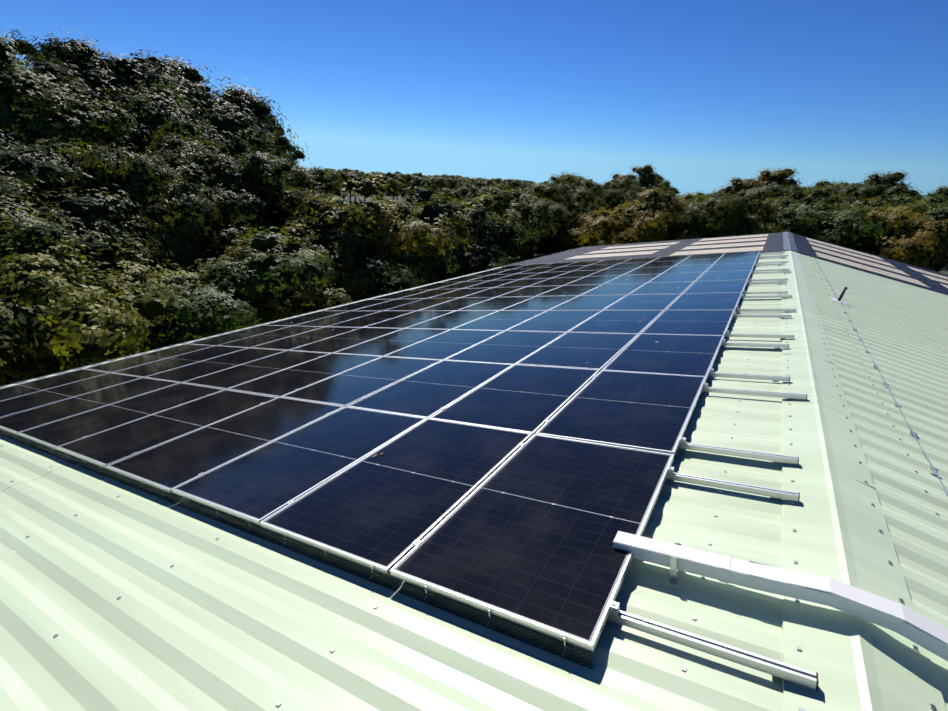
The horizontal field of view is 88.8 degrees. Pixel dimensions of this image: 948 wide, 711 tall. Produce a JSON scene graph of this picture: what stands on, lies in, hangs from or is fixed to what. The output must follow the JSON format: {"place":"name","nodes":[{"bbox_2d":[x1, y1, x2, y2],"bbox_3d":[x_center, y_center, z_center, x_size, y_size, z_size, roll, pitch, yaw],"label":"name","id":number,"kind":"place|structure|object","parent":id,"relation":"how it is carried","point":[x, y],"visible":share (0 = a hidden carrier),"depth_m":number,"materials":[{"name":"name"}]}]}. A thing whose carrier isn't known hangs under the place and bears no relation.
{"place":"outdoors","nodes":[
{"label":"outdoors","id":0,"kind":"place"},
{"bbox_2d":[0,0,947,196],"label":"sky","id":1,"kind":"structure","parent":0,"point":[707,93],"materials":[{"name":"blue"}]},
{"bbox_2d":[90,191,947,360],"bbox_3d":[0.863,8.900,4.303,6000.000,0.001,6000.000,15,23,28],"label":"ground","id":2,"kind":"structure","parent":0,"point":[944,270],"depth_m":176.56,"materials":[{"name":"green plant"}]},
{"bbox_2d":[0,314,41,381],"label":"tree","id":3,"kind":"object","parent":2,"relation":"on","point":[8,344],"visible":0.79,"depth_m":12.31,"materials":[{"name":"green plant"}]},
{"bbox_2d":[0,297,104,369],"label":"tree","id":4,"kind":"object","parent":2,"relation":"on","point":[30,323],"visible":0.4,"depth_m":12.97,"materials":[{"name":"green plant"}]},
{"bbox_2d":[0,120,114,212],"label":"tree","id":5,"kind":"object","parent":2,"relation":"on","point":[53,175],"visible":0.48,"depth_m":20.36,"materials":[{"name":"green plant"}]},
{"bbox_2d":[0,137,120,218],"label":"tree","id":6,"kind":"object","parent":2,"relation":"on","point":[54,146],"visible":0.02,"depth_m":23.26,"materials":[{"name":"green plant"}]},
{"bbox_2d":[0,31,140,156],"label":"tree","id":7,"kind":"object","parent":2,"relation":"on","point":[18,112],"visible":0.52,"depth_m":26.42,"materials":[{"name":"green plant"}]},
{"bbox_2d":[0,98,154,155],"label":"tree","id":8,"kind":"object","parent":2,"relation":"on","point":[120,140],"depth_m":29.56,"materials":[{"name":"green plant"}]},
{"bbox_2d":[0,165,173,313],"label":"tree","id":9,"kind":"object","parent":2,"relation":"on","point":[91,226],"visible":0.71,"depth_m":17.76,"materials":[{"name":"green plant"}]},
{"bbox_2d":[0,207,181,385],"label":"tree","id":10,"kind":"object","parent":2,"relation":"on","point":[97,324],"visible":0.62,"depth_m":13.69,"materials":[{"name":"green plant"}]},
{"bbox_2d":[5,27,187,106],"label":"tree","id":11,"kind":"object","parent":2,"relation":"on","point":[78,53],"visible":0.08,"depth_m":34.85,"materials":[{"name":"green plant"}]},
{"bbox_2d":[0,51,245,158],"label":"tree","id":12,"kind":"object","parent":2,"relation":"on","point":[77,89],"visible":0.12,"depth_m":30.59,"materials":[{"name":"green plant"}]},
{"bbox_2d":[30,138,222,271],"bbox_3d":[-16.370,-4.725,23.752,9.572,10.628,8.078,6,20,7],"label":"tree","id":13,"kind":"object","parent":2,"relation":"on","point":[187,212],"visible":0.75,"depth_m":21.22,"materials":[{"name":"green plant"}]},
{"bbox_2d":[60,238,228,366],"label":"tree","id":14,"kind":"object","parent":2,"relation":"on","point":[171,270],"visible":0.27,"depth_m":16.98,"materials":[{"name":"green plant"}]},
{"bbox_2d":[18,30,298,265],"bbox_3d":[-28.866,-18.222,46.837,22.548,19.057,22.263,-1,20,-13],"label":"tree","id":15,"kind":"object","parent":2,"relation":"on","point":[151,70],"visible":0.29,"depth_m":40.74,"materials":[{"name":"green plant"}]},
{"bbox_2d":[125,51,216,95],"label":"tree","id":16,"kind":"object","parent":2,"relation":"on","point":[173,66],"visible":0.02,"depth_m":51.59,"materials":[{"name":"green plant"}]},
{"bbox_2d":[122,163,271,286],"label":"tree","id":17,"kind":"object","parent":2,"relation":"on","point":[218,243],"visible":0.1,"depth_m":24.56,"materials":[{"name":"green plant"}]},
{"bbox_2d":[90,80,307,285],"bbox_3d":[-22.467,-13.164,38.914,15.333,15.600,15.530,2,20,-4],"label":"tree","id":18,"kind":"object","parent":2,"relation":"on","point":[227,125],"visible":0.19,"depth_m":35.73,"materials":[{"name":"green plant"}]},
{"bbox_2d":[135,127,296,263],"bbox_3d":[-17.531,-8.019,30.900,12.086,11.852,10.869,4,20,1],"label":"tree","id":19,"kind":"object","parent":2,"relation":"on","point":[174,150],"visible":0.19,"depth_m":28.18,"materials":[{"name":"green plant"}]},
{"bbox_2d":[120,226,343,352],"bbox_3d":[-10.193,-1.484,20.272,8.849,7.754,9.631,13,22,25],"label":"tree","id":20,"kind":"object","parent":2,"relation":"on","point":[232,286],"visible":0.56,"depth_m":18.18,"materials":[{"name":"green plant"}]},
{"bbox_2d":[176,144,318,318],"bbox_3d":[-13.813,-6.837,29.584,8.386,10.937,9.938,8,20,11],"label":"tree","id":21,"kind":"object","parent":2,"relation":"on","point":[258,175],"visible":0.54,"depth_m":27.34,"materials":[{"name":"green plant"}]},
{"bbox_2d":[230,150,296,227],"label":"tree","id":22,"kind":"object","parent":2,"relation":"on","point":[290,178],"visible":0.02,"depth_m":33.55,"materials":[{"name":"green plant"}]},
{"bbox_2d":[200,219,368,319],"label":"tree","id":23,"kind":"object","parent":2,"relation":"on","point":[326,297],"visible":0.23,"depth_m":21.71,"materials":[{"name":"green plant"}]},
{"bbox_2d":[283,142,308,169],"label":"tree","id":24,"kind":"object","parent":2,"relation":"on","point":[298,154],"visible":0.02,"depth_m":53.57,"materials":[{"name":"green plant"}]},
{"bbox_2d":[269,190,335,237],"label":"tree","id":25,"kind":"object","parent":2,"relation":"on","point":[309,198],"depth_m":31.83,"materials":[{"name":"green plant"}]},
{"bbox_2d":[283,163,348,217],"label":"tree","id":26,"kind":"object","parent":2,"relation":"on","point":[313,179],"visible":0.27,"depth_m":36.94,"materials":[{"name":"green plant"}]},
{"bbox_2d":[322,169,347,196],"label":"tree","id":27,"kind":"object","parent":2,"relation":"on","point":[339,185],"visible":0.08,"depth_m":95.96,"materials":[{"name":"green plant"}]},
{"bbox_2d":[329,169,362,201],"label":"tree","id":28,"kind":"object","parent":2,"relation":"on","point":[354,175],"visible":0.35,"depth_m":102.15,"materials":[{"name":"green plant"}]},
{"bbox_2d":[342,166,358,202],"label":"tree","id":29,"kind":"object","parent":2,"relation":"on","point":[346,170],"visible":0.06,"depth_m":130.69,"materials":[{"name":"green plant"}]},
{"bbox_2d":[273,198,432,314],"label":"tree","id":30,"kind":"object","parent":2,"relation":"on","point":[385,278],"visible":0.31,"depth_m":24.72,"materials":[{"name":"green plant"}]},
{"bbox_2d":[290,172,469,301],"bbox_3d":[-5.251,-5.885,30.004,11.435,10.105,12.445,-6,22,-24],"label":"tree","id":31,"kind":"object","parent":2,"relation":"on","point":[387,227],"visible":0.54,"depth_m":26.59,"materials":[{"name":"green plant"}]},
{"bbox_2d":[362,173,400,197],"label":"tree","id":32,"kind":"object","parent":2,"relation":"on","point":[391,182],"visible":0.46,"depth_m":108.27,"materials":[{"name":"green plant"}]},
{"bbox_2d":[371,193,402,204],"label":"tree","id":33,"kind":"object","parent":2,"relation":"on","point":[381,198],"visible":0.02,"depth_m":93.36,"materials":[{"name":"green plant"}]},
{"bbox_2d":[384,172,410,199],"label":"tree","id":34,"kind":"object","parent":2,"relation":"on","point":[399,179],"visible":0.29,"depth_m":118.20,"materials":[{"name":"green plant"}]},
{"bbox_2d":[386,196,422,212],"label":"tree","id":35,"kind":"object","parent":2,"relation":"on","point":[408,201],"visible":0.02,"depth_m":50.62,"materials":[{"name":"green plant"}]},
{"bbox_2d":[390,202,418,221],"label":"tree","id":36,"kind":"object","parent":2,"relation":"on","point":[409,215],"depth_m":39.22,"materials":[{"name":"green plant"}]},
{"bbox_2d":[389,201,429,209],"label":"tree","id":37,"kind":"object","parent":2,"relation":"on","point":[415,204],"depth_m":63.63,"materials":[{"name":"green plant"}]},
{"bbox_2d":[401,173,428,196],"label":"tree","id":38,"kind":"object","parent":2,"relation":"on","point":[413,180],"visible":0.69,"depth_m":123.58,"materials":[{"name":"green plant"}]},
{"bbox_2d":[408,175,450,195],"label":"tree","id":39,"kind":"object","parent":2,"relation":"on","point":[440,183],"visible":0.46,"depth_m":130.93,"materials":[{"name":"green plant"}]},
{"bbox_2d":[406,198,462,283],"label":"tree","id":40,"kind":"object","parent":2,"relation":"on","point":[428,204],"depth_m":42.82,"materials":[{"name":"green plant"}]},
{"bbox_2d":[411,188,467,208],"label":"tree","id":41,"kind":"object","parent":2,"relation":"on","point":[447,193],"visible":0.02,"depth_m":55.47,"materials":[{"name":"green plant"}]},
{"bbox_2d":[346,174,547,282],"bbox_3d":[-2.670,-6.796,32.824,14.806,10.245,13.157,7,20,10],"label":"tree","id":42,"kind":"object","parent":2,"relation":"on","point":[482,258],"visible":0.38,"depth_m":31.34,"materials":[{"name":"green plant"}]},
{"bbox_2d":[441,173,461,191],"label":"tree","id":43,"kind":"object","parent":2,"relation":"on","point":[453,183],"visible":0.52,"depth_m":137.61,"materials":[{"name":"green plant"}]},
{"bbox_2d":[430,181,494,202],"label":"tree","id":44,"kind":"object","parent":2,"relation":"on","point":[465,190],"visible":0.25,"depth_m":58.65,"materials":[{"name":"green plant"}]},
{"bbox_2d":[454,176,474,184],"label":"tree","id":45,"kind":"object","parent":2,"relation":"on","point":[464,180],"visible":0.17,"depth_m":146.67,"materials":[{"name":"green plant"}]},
{"bbox_2d":[424,194,532,283],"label":"tree","id":46,"kind":"object","parent":2,"relation":"on","point":[486,202],"visible":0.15,"depth_m":33.62,"materials":[{"name":"green plant"}]},
{"bbox_2d":[470,178,487,190],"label":"tree","id":47,"kind":"object","parent":2,"relation":"on","point":[479,183],"visible":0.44,"depth_m":155.40,"materials":[{"name":"green plant"}]},
{"bbox_2d":[482,179,510,190],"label":"tree","id":48,"kind":"object","parent":2,"relation":"on","point":[488,183],"visible":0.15,"depth_m":163.84,"materials":[{"name":"green plant"}]},
{"bbox_2d":[485,178,508,186],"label":"tree","id":49,"kind":"object","parent":2,"relation":"on","point":[497,180],"visible":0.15,"depth_m":171.29,"materials":[{"name":"green plant"}]},
{"bbox_2d":[501,178,514,191],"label":"tree","id":50,"kind":"object","parent":2,"relation":"on","point":[508,181],"visible":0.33,"depth_m":178.24,"materials":[{"name":"green plant"}]},
{"bbox_2d":[464,183,560,241],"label":"tree","id":51,"kind":"object","parent":2,"relation":"on","point":[538,218],"visible":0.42,"depth_m":36.85,"materials":[{"name":"green plant"}]},
{"bbox_2d":[510,180,524,192],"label":"tree","id":52,"kind":"object","parent":2,"relation":"on","point":[515,185],"visible":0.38,"depth_m":188.87,"materials":[{"name":"green plant"}]},
{"bbox_2d":[519,182,533,194],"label":"tree","id":53,"kind":"object","parent":2,"relation":"on","point":[528,185],"visible":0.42,"depth_m":196.18,"materials":[{"name":"green plant"}]},
{"bbox_2d":[520,188,548,259],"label":"tree","id":54,"kind":"object","parent":2,"relation":"on","point":[545,247],"visible":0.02,"depth_m":62.00,"materials":[{"name":"green plant"}]},
{"bbox_2d":[512,237,564,260],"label":"tree","id":55,"kind":"object","parent":2,"relation":"on","point":[528,255],"depth_m":56.06,"materials":[{"name":"green plant"}]},
{"bbox_2d":[535,249,546,255],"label":"tree","id":56,"kind":"object","parent":2,"relation":"on","point":[541,252],"depth_m":63.29,"materials":[{"name":"green plant"}]},
{"bbox_2d":[505,180,582,259],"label":"tree","id":57,"kind":"object","parent":2,"relation":"on","point":[549,190],"visible":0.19,"depth_m":44.81,"materials":[{"name":"green plant"}]},
{"bbox_2d":[508,193,580,261],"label":"tree","id":58,"kind":"object","parent":2,"relation":"on","point":[562,218],"visible":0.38,"depth_m":40.70,"materials":[{"name":"green plant"}]},
{"bbox_2d":[544,182,602,254],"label":"tree","id":59,"kind":"object","parent":2,"relation":"on","point":[576,204],"visible":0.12,"depth_m":46.82,"materials":[{"name":"green plant"}]},
{"bbox_2d":[548,171,615,249],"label":"tree","id":60,"kind":"object","parent":2,"relation":"on","point":[579,181],"visible":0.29,"depth_m":55.42,"materials":[{"name":"green plant"}]},
{"bbox_2d":[567,183,609,213],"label":"tree","id":61,"kind":"object","parent":2,"relation":"on","point":[584,197],"visible":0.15,"depth_m":49.12,"materials":[{"name":"green plant"}]},
{"bbox_2d":[548,205,636,254],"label":"tree","id":62,"kind":"object","parent":2,"relation":"on","point":[598,227],"visible":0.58,"depth_m":43.38,"materials":[{"name":"green plant"}]},
{"bbox_2d":[576,186,620,247],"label":"tree","id":63,"kind":"object","parent":2,"relation":"on","point":[607,207],"visible":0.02,"depth_m":55.41,"materials":[{"name":"green plant"}]},
{"bbox_2d":[584,186,631,246],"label":"tree","id":64,"kind":"object","parent":2,"relation":"on","point":[615,198],"visible":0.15,"depth_m":56.19,"materials":[{"name":"green plant"}]},
{"bbox_2d":[601,178,640,196],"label":"tree","id":65,"kind":"object","parent":2,"relation":"on","point":[618,185],"visible":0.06,"depth_m":66.40,"materials":[{"name":"green plant"}]},
{"bbox_2d":[600,177,643,193],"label":"tree","id":66,"kind":"object","parent":2,"relation":"on","point":[633,188],"visible":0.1,"depth_m":73.80,"materials":[{"name":"green plant"}]},
{"bbox_2d":[611,190,642,213],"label":"tree","id":67,"kind":"object","parent":2,"relation":"on","point":[632,198],"depth_m":62.69,"materials":[{"name":"green plant"}]},
{"bbox_2d":[609,201,645,244],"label":"tree","id":68,"kind":"object","parent":2,"relation":"on","point":[613,233],"depth_m":48.72,"materials":[{"name":"green plant"}]},
{"bbox_2d":[611,161,674,194],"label":"tree","id":69,"kind":"object","parent":2,"relation":"on","point":[647,176],"visible":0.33,"depth_m":83.61,"materials":[{"name":"green plant"}]},
{"bbox_2d":[632,184,666,192],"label":"tree","id":70,"kind":"object","parent":2,"relation":"on","point":[641,188],"depth_m":78.64,"materials":[{"name":"green plant"}]},
{"bbox_2d":[607,185,705,244],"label":"tree","id":71,"kind":"object","parent":2,"relation":"on","point":[651,216],"visible":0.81,"depth_m":38.97,"materials":[{"name":"green plant"}]},
{"bbox_2d":[668,186,680,196],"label":"tree","id":72,"kind":"object","parent":2,"relation":"on","point":[673,189],"visible":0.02,"depth_m":104.93,"materials":[{"name":"green plant"}]},
{"bbox_2d":[664,190,706,204],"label":"tree","id":73,"kind":"object","parent":2,"relation":"on","point":[690,195],"visible":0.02,"depth_m":46.52,"materials":[{"name":"green plant"}]},
{"bbox_2d":[662,191,770,240],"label":"tree","id":74,"kind":"object","parent":2,"relation":"on","point":[721,215],"visible":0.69,"depth_m":36.40,"materials":[{"name":"green plant"}]},
{"bbox_2d":[736,188,773,203],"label":"tree","id":75,"kind":"object","parent":2,"relation":"on","point":[757,194],"visible":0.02,"depth_m":49.34,"materials":[{"name":"green plant"}]},
{"bbox_2d":[706,166,823,197],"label":"tree","id":76,"kind":"object","parent":2,"relation":"on","point":[779,177],"visible":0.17,"depth_m":65.98,"materials":[{"name":"green plant"}]},
{"bbox_2d":[746,200,796,233],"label":"tree","id":77,"kind":"object","parent":2,"relation":"on","point":[768,218],"visible":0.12,"depth_m":36.85,"materials":[{"name":"green plant"}]},
{"bbox_2d":[731,181,815,202],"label":"tree","id":78,"kind":"object","parent":2,"relation":"on","point":[778,191],"visible":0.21,"depth_m":55.64,"materials":[{"name":"green plant"}]},
{"bbox_2d":[747,185,875,240],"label":"tree","id":79,"kind":"object","parent":2,"relation":"on","point":[817,195],"visible":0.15,"depth_m":39.30,"materials":[{"name":"green plant"}]},
{"bbox_2d":[801,179,839,188],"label":"tree","id":80,"kind":"object","parent":2,"relation":"on","point":[822,184],"visible":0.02,"depth_m":79.15,"materials":[{"name":"green plant"}]},
{"bbox_2d":[758,201,894,256],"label":"tree","id":81,"kind":"object","parent":2,"relation":"on","point":[852,228],"visible":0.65,"depth_m":34.71,"materials":[{"name":"green plant"}]},
{"bbox_2d":[804,182,894,206],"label":"tree","id":82,"kind":"object","parent":2,"relation":"on","point":[875,191],"visible":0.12,"depth_m":45.58,"materials":[{"name":"green plant"}]},
{"bbox_2d":[821,182,887,197],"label":"tree","id":83,"kind":"object","parent":2,"relation":"on","point":[837,188],"visible":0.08,"depth_m":52.30,"materials":[{"name":"green plant"}]},
{"bbox_2d":[827,169,944,198],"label":"tree","id":84,"kind":"object","parent":2,"relation":"on","point":[894,179],"visible":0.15,"depth_m":63.09,"materials":[{"name":"green plant"}]},
{"bbox_2d":[834,196,946,219],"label":"tree","id":85,"kind":"object","parent":2,"relation":"on","point":[915,208],"visible":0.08,"depth_m":37.83,"materials":[{"name":"green plant"}]},
{"bbox_2d":[850,205,947,272],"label":"tree","id":86,"kind":"object","parent":2,"relation":"on","point":[918,250],"visible":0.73,"depth_m":32.11,"materials":[{"name":"green plant"}]},
{"bbox_2d":[885,183,929,200],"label":"tree","id":87,"kind":"object","parent":2,"relation":"on","point":[893,192],"visible":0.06,"depth_m":53.06,"materials":[{"name":"green plant"}]},
{"bbox_2d":[878,198,947,271],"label":"tree","id":88,"kind":"object","parent":2,"relation":"on","point":[941,214],"visible":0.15,"depth_m":32.23,"materials":[{"name":"green plant"}]},
{"bbox_2d":[880,190,947,267],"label":"tree","id":89,"kind":"object","parent":2,"relation":"on","point":[907,200],"visible":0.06,"depth_m":43.31,"materials":[{"name":"green plant"}]},
{"bbox_2d":[927,180,947,199],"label":"tree","id":90,"kind":"object","parent":2,"relation":"on","point":[944,190],"visible":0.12,"depth_m":65.90,"materials":[{"name":"green plant"}]},
{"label":"barn walls","id":91,"kind":"object","parent":2,"relation":"on","visible":0},
{"bbox_2d":[0,253,947,710],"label":"green roof sheets","id":92,"kind":"object","parent":91,"relation":"on","point":[232,619],"visible":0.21,"depth_m":2.71,"materials":[{"name":"green metal"}]},
{"bbox_2d":[0,267,498,387],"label":"barn gutters","id":93,"kind":"object","parent":92,"relation":"attached to","point":[207,337],"visible":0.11,"depth_m":11.54,"materials":[{"name":"white metal"}]},
{"bbox_2d":[9,251,818,690],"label":"mounting rails","id":94,"kind":"object","parent":92,"relation":"on","point":[791,673],"visible":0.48,"depth_m":3.30,"materials":[{"name":"silver metal"}]},
{"bbox_2d":[0,251,759,651],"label":"solar panels","id":95,"kind":"object","parent":94,"relation":"on","point":[480,503],"visible":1,"depth_m":4.96,"materials":[{"name":"glass"}]},
{"bbox_2d":[0,429,592,668],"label":"mounting rail","id":96,"kind":"object","parent":95,"relation":"attached to","point":[436,597],"visible":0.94,"depth_m":2.76,"materials":[{"name":"silver metal"}]},
{"bbox_2d":[2,257,945,706],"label":"roof screws","id":97,"kind":"object","parent":92,"relation":"attached to","point":[714,515],"visible":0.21,"depth_m":3.14,"materials":[{"name":"grey metal"}]},
{"bbox_2d":[613,531,947,660],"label":"cable trunking","id":98,"kind":"object","parent":92,"relation":"attached to","point":[916,628],"visible":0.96,"depth_m":2.23,"materials":[{"name":"white plastic"}]},
{"bbox_2d":[719,554,730,583],"bbox_3d":[1.252,1.063,2.414,0.059,0.088,0.108,15,23,28],"label":"cable trunking joint","id":99,"kind":"object","parent":98,"relation":"attached to","point":[724,565],"visible":0.86,"depth_m":2.38,"materials":[{"name":"white plastic"}]},
{"bbox_2d":[782,250,946,710],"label":"ridge cap","id":100,"kind":"object","parent":92,"relation":"on","point":[834,518],"visible":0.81,"depth_m":2.64,"materials":[{"name":"metal"}]},
{"bbox_2d":[782,259,936,710],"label":"roof screws","id":101,"kind":"object","parent":100,"relation":"attached to","point":[932,706],"visible":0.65,"depth_m":3.05,"materials":[{"name":"grey metal"}]},
{"bbox_2d":[815,259,947,494],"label":"safety cable","id":102,"kind":"object","parent":92,"relation":"on","point":[911,432],"visible":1,"depth_m":5.97,"materials":[{"name":"grey metal"}]},
{"bbox_2d":[500,232,947,294],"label":"grey roof sheets","id":103,"kind":"object","parent":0,"point":[774,242],"visible":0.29,"depth_m":22.80,"materials":[{"name":"grey metal"}]},
{"bbox_2d":[564,234,947,287],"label":"skylight panels","id":104,"kind":"object","parent":103,"relation":"in","point":[846,262],"visible":1,"depth_m":22.31,"materials":[{"name":"white plastic"}]},
{"bbox_2d":[783,231,797,251],"bbox_3d":[14.732,-5.432,22.641,0.457,0.083,12.250,15,23,28],"label":"ridge cap","id":105,"kind":"object","parent":103,"relation":"on","point":[788,241],"visible":0.88,"depth_m":21.00,"materials":[{"name":"grey metal"}]}
]}

